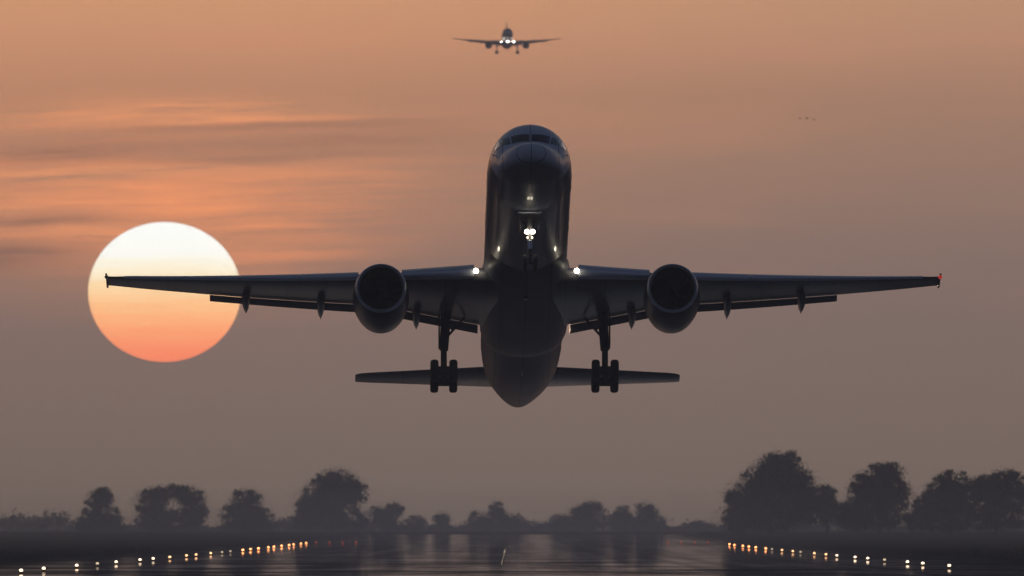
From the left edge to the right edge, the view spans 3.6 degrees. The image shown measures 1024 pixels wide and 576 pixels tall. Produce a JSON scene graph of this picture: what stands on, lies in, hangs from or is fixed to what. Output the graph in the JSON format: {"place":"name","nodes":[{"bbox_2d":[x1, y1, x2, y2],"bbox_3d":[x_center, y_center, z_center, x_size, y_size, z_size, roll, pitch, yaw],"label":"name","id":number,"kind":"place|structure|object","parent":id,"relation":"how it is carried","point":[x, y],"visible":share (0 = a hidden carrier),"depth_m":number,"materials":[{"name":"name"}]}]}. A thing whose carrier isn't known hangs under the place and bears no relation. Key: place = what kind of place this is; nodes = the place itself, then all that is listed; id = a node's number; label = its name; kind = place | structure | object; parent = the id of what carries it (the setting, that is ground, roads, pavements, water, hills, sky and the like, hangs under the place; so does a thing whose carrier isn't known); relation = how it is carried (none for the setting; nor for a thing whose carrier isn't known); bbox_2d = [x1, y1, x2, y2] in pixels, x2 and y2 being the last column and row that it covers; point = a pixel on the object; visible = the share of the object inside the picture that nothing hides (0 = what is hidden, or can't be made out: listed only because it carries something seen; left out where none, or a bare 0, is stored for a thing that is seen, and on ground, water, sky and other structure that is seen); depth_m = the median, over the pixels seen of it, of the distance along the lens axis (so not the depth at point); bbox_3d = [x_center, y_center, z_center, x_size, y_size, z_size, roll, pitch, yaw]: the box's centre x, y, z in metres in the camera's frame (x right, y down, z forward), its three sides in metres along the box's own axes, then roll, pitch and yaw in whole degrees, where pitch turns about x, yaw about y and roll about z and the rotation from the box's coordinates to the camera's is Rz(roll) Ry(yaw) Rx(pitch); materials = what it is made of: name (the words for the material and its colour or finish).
{"place":"outdoors","nodes":[
{"label":"outdoors","id":0,"kind":"place"},
{"bbox_2d":[453,22,560,53],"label":"airliner","id":1,"kind":"object","parent":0,"point":[507,42],"visible":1,"depth_m":5779.64,"materials":[{"name":"grey metal"}]},
{"bbox_2d":[0,530,1023,563],"bbox_3d":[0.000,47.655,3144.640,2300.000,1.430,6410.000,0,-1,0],"label":"ground","id":2,"kind":"structure","parent":0,"point":[160,541],"depth_m":2819.66,"materials":[{"name":"green plant"}]},
{"bbox_2d":[68,486,127,531],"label":"broadleaf tree","id":3,"kind":"object","parent":2,"relation":"on","point":[101,497],"visible":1,"depth_m":3998.24,"materials":[{"name":"green plant"}]},
{"bbox_2d":[123,483,216,531],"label":"broadleaf tree","id":4,"kind":"object","parent":2,"relation":"on","point":[153,511],"visible":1,"depth_m":3997.95,"materials":[{"name":"green plant"}]},
{"bbox_2d":[212,484,281,531],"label":"broadleaf tree","id":5,"kind":"object","parent":2,"relation":"on","point":[250,515],"visible":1,"depth_m":3997.91,"materials":[{"name":"green plant"}]},
{"bbox_2d":[291,465,378,531],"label":"broadleaf tree","id":6,"kind":"object","parent":2,"relation":"on","point":[331,497],"visible":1,"depth_m":3937.65,"materials":[{"name":"green plant"}]},
{"bbox_2d":[365,500,405,530],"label":"broadleaf tree","id":7,"kind":"object","parent":2,"relation":"on","point":[385,518],"visible":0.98,"depth_m":4248.60,"materials":[{"name":"green plant"}]},
{"bbox_2d":[403,513,426,530],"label":"broadleaf tree","id":8,"kind":"object","parent":2,"relation":"on","point":[421,522],"visible":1,"depth_m":4248.95,"materials":[{"name":"green plant"}]},
{"bbox_2d":[431,510,453,530],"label":"broadleaf tree","id":9,"kind":"object","parent":2,"relation":"on","point":[444,524],"visible":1,"depth_m":4248.85,"materials":[{"name":"green plant"}]},
{"bbox_2d":[465,509,499,530],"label":"broadleaf tree","id":10,"kind":"object","parent":2,"relation":"on","point":[485,522],"visible":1,"depth_m":4248.77,"materials":[{"name":"green plant"}]},
{"bbox_2d":[485,498,521,530],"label":"broadleaf tree","id":11,"kind":"object","parent":2,"relation":"on","point":[497,512],"visible":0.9,"depth_m":4308.77,"materials":[{"name":"green plant"}]},
{"bbox_2d":[0,535,1023,575],"bbox_3d":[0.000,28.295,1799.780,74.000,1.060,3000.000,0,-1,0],"label":"runway","id":12,"kind":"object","parent":2,"relation":"on","point":[534,555],"visible":0.95,"depth_m":1300.02,"materials":[{"name":"grey asphalt"}]},
{"bbox_2d":[94,535,929,575],"bbox_3d":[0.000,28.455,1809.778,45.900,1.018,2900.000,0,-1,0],"label":"runway markings","id":13,"kind":"object","parent":12,"relation":"on","point":[511,540],"visible":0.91,"depth_m":1131.52,"materials":[{"name":"paint"}]},
{"bbox_2d":[0,508,1023,530],"bbox_3d":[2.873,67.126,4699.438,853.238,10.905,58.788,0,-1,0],"label":"distant woods","id":14,"kind":"object","parent":2,"relation":"on","point":[26,524],"visible":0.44,"depth_m":4685.23,"materials":[{"name":"green plant"}]},
{"bbox_2d":[545,513,576,530],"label":"broadleaf tree","id":15,"kind":"object","parent":2,"relation":"on","point":[562,523],"visible":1,"depth_m":4248.81,"materials":[{"name":"green plant"}]},
{"bbox_2d":[567,499,608,530],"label":"broadleaf tree","id":16,"kind":"object","parent":2,"relation":"on","point":[584,513],"visible":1,"depth_m":4288.49,"materials":[{"name":"green plant"}]},
{"bbox_2d":[604,504,634,530],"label":"broadleaf tree","id":17,"kind":"object","parent":2,"relation":"on","point":[622,515],"visible":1,"depth_m":4248.76,"materials":[{"name":"green plant"}]},
{"bbox_2d":[629,499,669,530],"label":"broadleaf tree","id":18,"kind":"object","parent":2,"relation":"on","point":[647,518],"visible":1,"depth_m":4278.57,"materials":[{"name":"green plant"}]},
{"bbox_2d":[711,446,840,535],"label":"broadleaf tree","id":19,"kind":"object","parent":2,"relation":"on","point":[778,491],"visible":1,"depth_m":3147.59,"materials":[{"name":"green plant"}]},
{"bbox_2d":[815,484,843,534],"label":"broadleaf tree","id":20,"kind":"object","parent":2,"relation":"on","point":[835,500],"visible":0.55,"depth_m":3209.06,"materials":[{"name":"green plant"}]},
{"bbox_2d":[833,498,860,534],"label":"broadleaf tree","id":21,"kind":"object","parent":2,"relation":"on","point":[843,524],"visible":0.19,"depth_m":3259.45,"materials":[{"name":"green plant"}]},
{"bbox_2d":[835,461,918,535],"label":"broadleaf tree","id":22,"kind":"object","parent":2,"relation":"on","point":[879,494],"visible":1,"depth_m":3148.28,"materials":[{"name":"green plant"}]},
{"bbox_2d":[904,488,935,534],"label":"broadleaf tree","id":23,"kind":"object","parent":2,"relation":"on","point":[917,505],"visible":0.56,"depth_m":3238.49,"materials":[{"name":"green plant"}]},
{"bbox_2d":[915,469,982,535],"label":"broadleaf tree","id":24,"kind":"object","parent":2,"relation":"on","point":[950,508],"visible":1,"depth_m":3148.36,"materials":[{"name":"green plant"}]},
{"bbox_2d":[962,468,1023,535],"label":"broadleaf tree","id":25,"kind":"object","parent":2,"relation":"on","point":[993,491],"visible":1,"depth_m":3148.42,"materials":[{"name":"green plant"}]},
{"bbox_2d":[1017,475,1023,521],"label":"broadleaf tree","id":26,"kind":"object","parent":2,"relation":"on","point":[1023,503],"visible":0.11,"depth_m":3199.50,"materials":[{"name":"green plant"}]},
{"bbox_2d":[0,0,1023,529],"label":"sky","id":27,"kind":"structure","parent":0,"point":[138,137],"materials":[{"name":"orange"}]},
{"bbox_2d":[105,124,941,407],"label":"airliner","id":28,"kind":"object","parent":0,"point":[524,296],"visible":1,"depth_m":743.34,"materials":[{"name":"paint"}]},
{"bbox_2d":[501,137,510,145],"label":"cockpit window","id":29,"kind":"structure","parent":28,"relation":"in","point":[505,141],"depth_m":726.40,"materials":[{"name":"black glass"}]},
{"bbox_2d":[511,134,528,142],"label":"cockpit window","id":30,"kind":"structure","parent":28,"relation":"in","point":[522,137],"depth_m":726.22,"materials":[{"name":"black glass"}]},
{"bbox_2d":[532,134,549,142],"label":"cockpit window","id":31,"kind":"structure","parent":28,"relation":"in","point":[535,137],"depth_m":726.22,"materials":[{"name":"black glass"}]},
{"bbox_2d":[551,137,559,145],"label":"cockpit window","id":32,"kind":"structure","parent":28,"relation":"in","point":[553,141],"depth_m":726.40,"materials":[{"name":"black glass"}]}
]}

